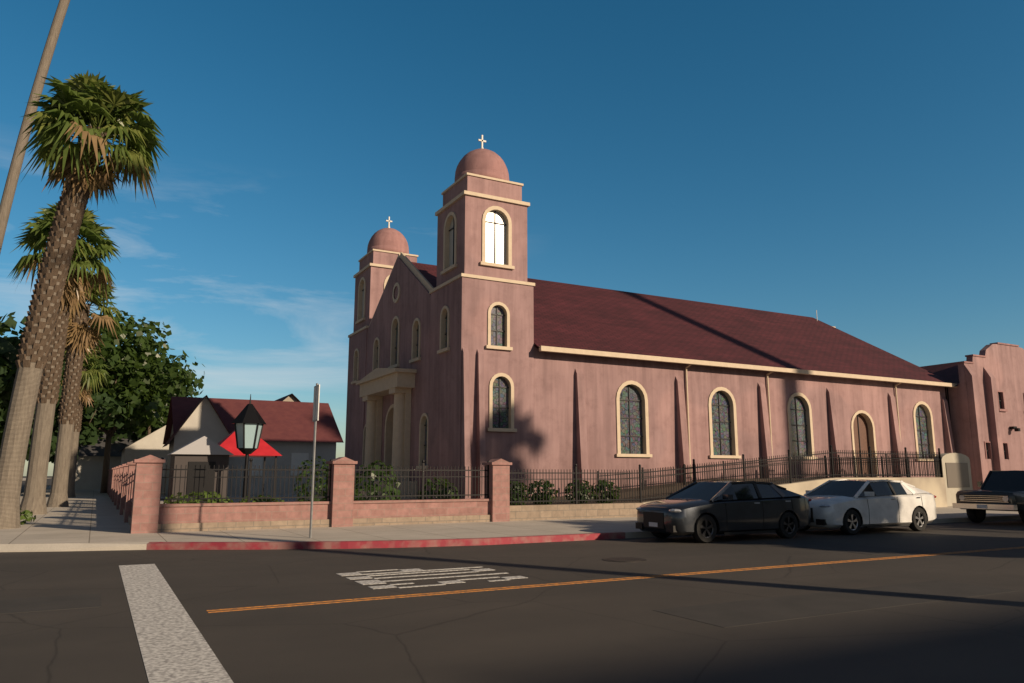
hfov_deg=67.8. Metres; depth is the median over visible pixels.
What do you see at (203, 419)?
house gable walls
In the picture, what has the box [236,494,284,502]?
yard hedge
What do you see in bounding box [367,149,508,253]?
church domes
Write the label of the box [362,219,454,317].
church belfry glass
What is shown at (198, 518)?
low fence wall
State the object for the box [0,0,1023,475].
sky
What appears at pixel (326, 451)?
house walls
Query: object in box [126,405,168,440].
yard tree
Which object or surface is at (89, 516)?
sidewalk
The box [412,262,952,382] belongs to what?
church roof
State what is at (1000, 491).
old pickup truck
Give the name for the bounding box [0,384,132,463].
street tree
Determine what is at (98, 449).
house roof
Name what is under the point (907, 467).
iron fence
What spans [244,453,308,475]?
house window
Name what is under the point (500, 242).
church belfry glass
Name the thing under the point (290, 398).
house walls
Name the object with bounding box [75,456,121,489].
house walls
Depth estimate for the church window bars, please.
36.38 m
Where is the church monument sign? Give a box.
[934,453,972,505]
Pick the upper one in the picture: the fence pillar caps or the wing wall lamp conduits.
the wing wall lamp conduits
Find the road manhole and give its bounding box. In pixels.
[602,557,646,561]
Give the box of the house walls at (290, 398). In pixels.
[283,395,297,401]
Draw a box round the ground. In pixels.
[0,476,1023,682]
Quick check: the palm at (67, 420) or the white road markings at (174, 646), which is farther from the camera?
the palm at (67, 420)
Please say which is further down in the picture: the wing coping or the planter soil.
the planter soil
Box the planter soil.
[516,478,823,504]
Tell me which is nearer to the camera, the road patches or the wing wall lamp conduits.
the road patches
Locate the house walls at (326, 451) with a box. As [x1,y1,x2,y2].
[166,425,335,494]
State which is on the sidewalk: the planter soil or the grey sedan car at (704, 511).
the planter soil
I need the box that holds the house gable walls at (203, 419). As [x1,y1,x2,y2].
[166,396,228,495]
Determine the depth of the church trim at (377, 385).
37.54 m
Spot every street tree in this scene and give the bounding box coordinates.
[0,312,65,459]
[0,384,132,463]
[57,310,204,492]
[98,359,201,443]
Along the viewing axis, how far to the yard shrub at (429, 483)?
25.90 m
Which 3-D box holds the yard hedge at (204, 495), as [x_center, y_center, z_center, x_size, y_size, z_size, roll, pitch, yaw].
[-10.172,5.337,24.646,2.206,1.030,2.263,5,-11,-28]
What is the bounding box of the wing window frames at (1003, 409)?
[984,390,1023,458]
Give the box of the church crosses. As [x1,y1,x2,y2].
[386,135,816,315]
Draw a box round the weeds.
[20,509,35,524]
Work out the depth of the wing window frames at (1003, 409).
48.23 m
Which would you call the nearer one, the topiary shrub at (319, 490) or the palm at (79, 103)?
the palm at (79, 103)
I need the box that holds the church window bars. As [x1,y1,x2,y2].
[357,211,929,472]
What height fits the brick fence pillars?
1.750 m
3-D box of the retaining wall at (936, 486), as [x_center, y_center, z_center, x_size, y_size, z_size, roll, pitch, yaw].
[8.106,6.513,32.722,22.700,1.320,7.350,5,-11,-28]
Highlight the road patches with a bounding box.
[0,541,1018,627]
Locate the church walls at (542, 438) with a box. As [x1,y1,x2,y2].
[345,175,948,499]
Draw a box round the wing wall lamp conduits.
[945,387,1019,431]
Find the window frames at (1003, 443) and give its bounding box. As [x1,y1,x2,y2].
[986,392,1005,458]
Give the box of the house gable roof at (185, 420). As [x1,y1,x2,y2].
[163,395,229,446]
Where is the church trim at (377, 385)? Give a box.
[348,172,956,480]
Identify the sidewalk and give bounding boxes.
[0,486,1018,543]
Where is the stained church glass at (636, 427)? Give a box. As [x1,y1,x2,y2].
[377,306,929,465]
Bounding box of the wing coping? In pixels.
[956,342,1018,363]
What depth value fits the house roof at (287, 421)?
58.39 m
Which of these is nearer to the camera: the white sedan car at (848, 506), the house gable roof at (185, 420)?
the white sedan car at (848, 506)
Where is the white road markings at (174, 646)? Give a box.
[119,564,527,682]
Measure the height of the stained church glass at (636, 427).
7.700 m
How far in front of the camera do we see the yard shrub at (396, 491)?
26.15 m
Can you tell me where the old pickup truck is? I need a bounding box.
[952,470,1023,522]
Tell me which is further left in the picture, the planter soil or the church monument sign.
the planter soil
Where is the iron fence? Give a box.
[160,445,942,503]
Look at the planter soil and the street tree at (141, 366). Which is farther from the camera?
the street tree at (141, 366)
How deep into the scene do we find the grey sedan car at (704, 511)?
18.81 m
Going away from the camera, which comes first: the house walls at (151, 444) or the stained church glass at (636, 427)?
the stained church glass at (636, 427)
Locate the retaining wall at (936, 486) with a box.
[510,477,947,520]
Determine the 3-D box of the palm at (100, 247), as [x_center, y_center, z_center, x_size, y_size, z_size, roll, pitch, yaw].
[-17.499,0.342,29.338,3.834,12.425,4.283,5,-11,-28]
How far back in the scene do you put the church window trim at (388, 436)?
36.97 m
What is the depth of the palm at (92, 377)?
49.73 m
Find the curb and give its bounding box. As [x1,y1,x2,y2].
[0,486,1020,551]
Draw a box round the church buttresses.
[460,348,954,498]
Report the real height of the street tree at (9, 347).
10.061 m
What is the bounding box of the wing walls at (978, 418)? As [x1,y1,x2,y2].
[947,344,1023,489]
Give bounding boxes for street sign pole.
[309,383,319,537]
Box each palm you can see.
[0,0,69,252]
[0,71,167,528]
[8,202,119,514]
[46,270,124,506]
[61,347,110,497]
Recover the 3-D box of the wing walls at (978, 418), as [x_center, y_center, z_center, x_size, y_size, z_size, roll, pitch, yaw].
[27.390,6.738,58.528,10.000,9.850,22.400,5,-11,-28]
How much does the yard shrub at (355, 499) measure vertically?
1.406 m
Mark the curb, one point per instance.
(54, 547)
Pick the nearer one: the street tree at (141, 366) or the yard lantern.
the yard lantern
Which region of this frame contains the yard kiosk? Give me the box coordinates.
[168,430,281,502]
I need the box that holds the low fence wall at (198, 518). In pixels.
[116,501,490,531]
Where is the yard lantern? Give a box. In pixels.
[232,394,265,501]
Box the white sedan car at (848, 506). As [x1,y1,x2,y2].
[799,479,936,534]
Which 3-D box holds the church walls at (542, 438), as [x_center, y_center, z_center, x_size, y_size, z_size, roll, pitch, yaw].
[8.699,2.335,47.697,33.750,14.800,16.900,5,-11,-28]
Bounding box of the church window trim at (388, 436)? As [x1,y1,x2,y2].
[351,206,935,478]
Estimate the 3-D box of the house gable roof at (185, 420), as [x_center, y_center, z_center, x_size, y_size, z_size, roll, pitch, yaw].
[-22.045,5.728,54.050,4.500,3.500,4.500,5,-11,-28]
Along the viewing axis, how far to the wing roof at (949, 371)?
51.81 m
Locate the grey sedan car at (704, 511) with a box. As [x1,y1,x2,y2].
[635,481,811,542]
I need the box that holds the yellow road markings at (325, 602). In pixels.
[206,547,1023,612]
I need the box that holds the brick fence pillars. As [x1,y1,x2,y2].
[107,463,509,533]
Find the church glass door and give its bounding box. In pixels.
[853,414,870,476]
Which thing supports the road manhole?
on the ground
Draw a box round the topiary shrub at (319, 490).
[294,456,328,501]
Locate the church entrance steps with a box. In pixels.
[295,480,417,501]
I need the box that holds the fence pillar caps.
[108,455,511,506]
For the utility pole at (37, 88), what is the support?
on the sidewalk
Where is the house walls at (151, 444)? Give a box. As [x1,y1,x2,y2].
[121,425,168,491]
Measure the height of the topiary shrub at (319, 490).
2.335 m
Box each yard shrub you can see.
[322,489,360,500]
[354,460,400,500]
[417,477,458,499]
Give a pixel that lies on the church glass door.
(864, 436)
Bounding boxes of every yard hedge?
[163,491,233,503]
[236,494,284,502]
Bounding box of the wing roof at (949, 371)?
[921,362,959,386]
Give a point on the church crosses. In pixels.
(481, 140)
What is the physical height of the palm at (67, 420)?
11.324 m
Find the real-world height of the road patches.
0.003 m
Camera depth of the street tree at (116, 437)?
78.19 m
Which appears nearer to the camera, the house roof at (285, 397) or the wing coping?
the wing coping
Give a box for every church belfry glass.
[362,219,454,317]
[486,211,505,264]
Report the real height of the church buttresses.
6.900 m
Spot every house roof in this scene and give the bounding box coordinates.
[77,427,137,455]
[163,396,343,443]
[275,394,300,401]
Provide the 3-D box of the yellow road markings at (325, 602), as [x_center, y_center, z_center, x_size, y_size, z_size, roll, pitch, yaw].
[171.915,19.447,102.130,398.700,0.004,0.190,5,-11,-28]

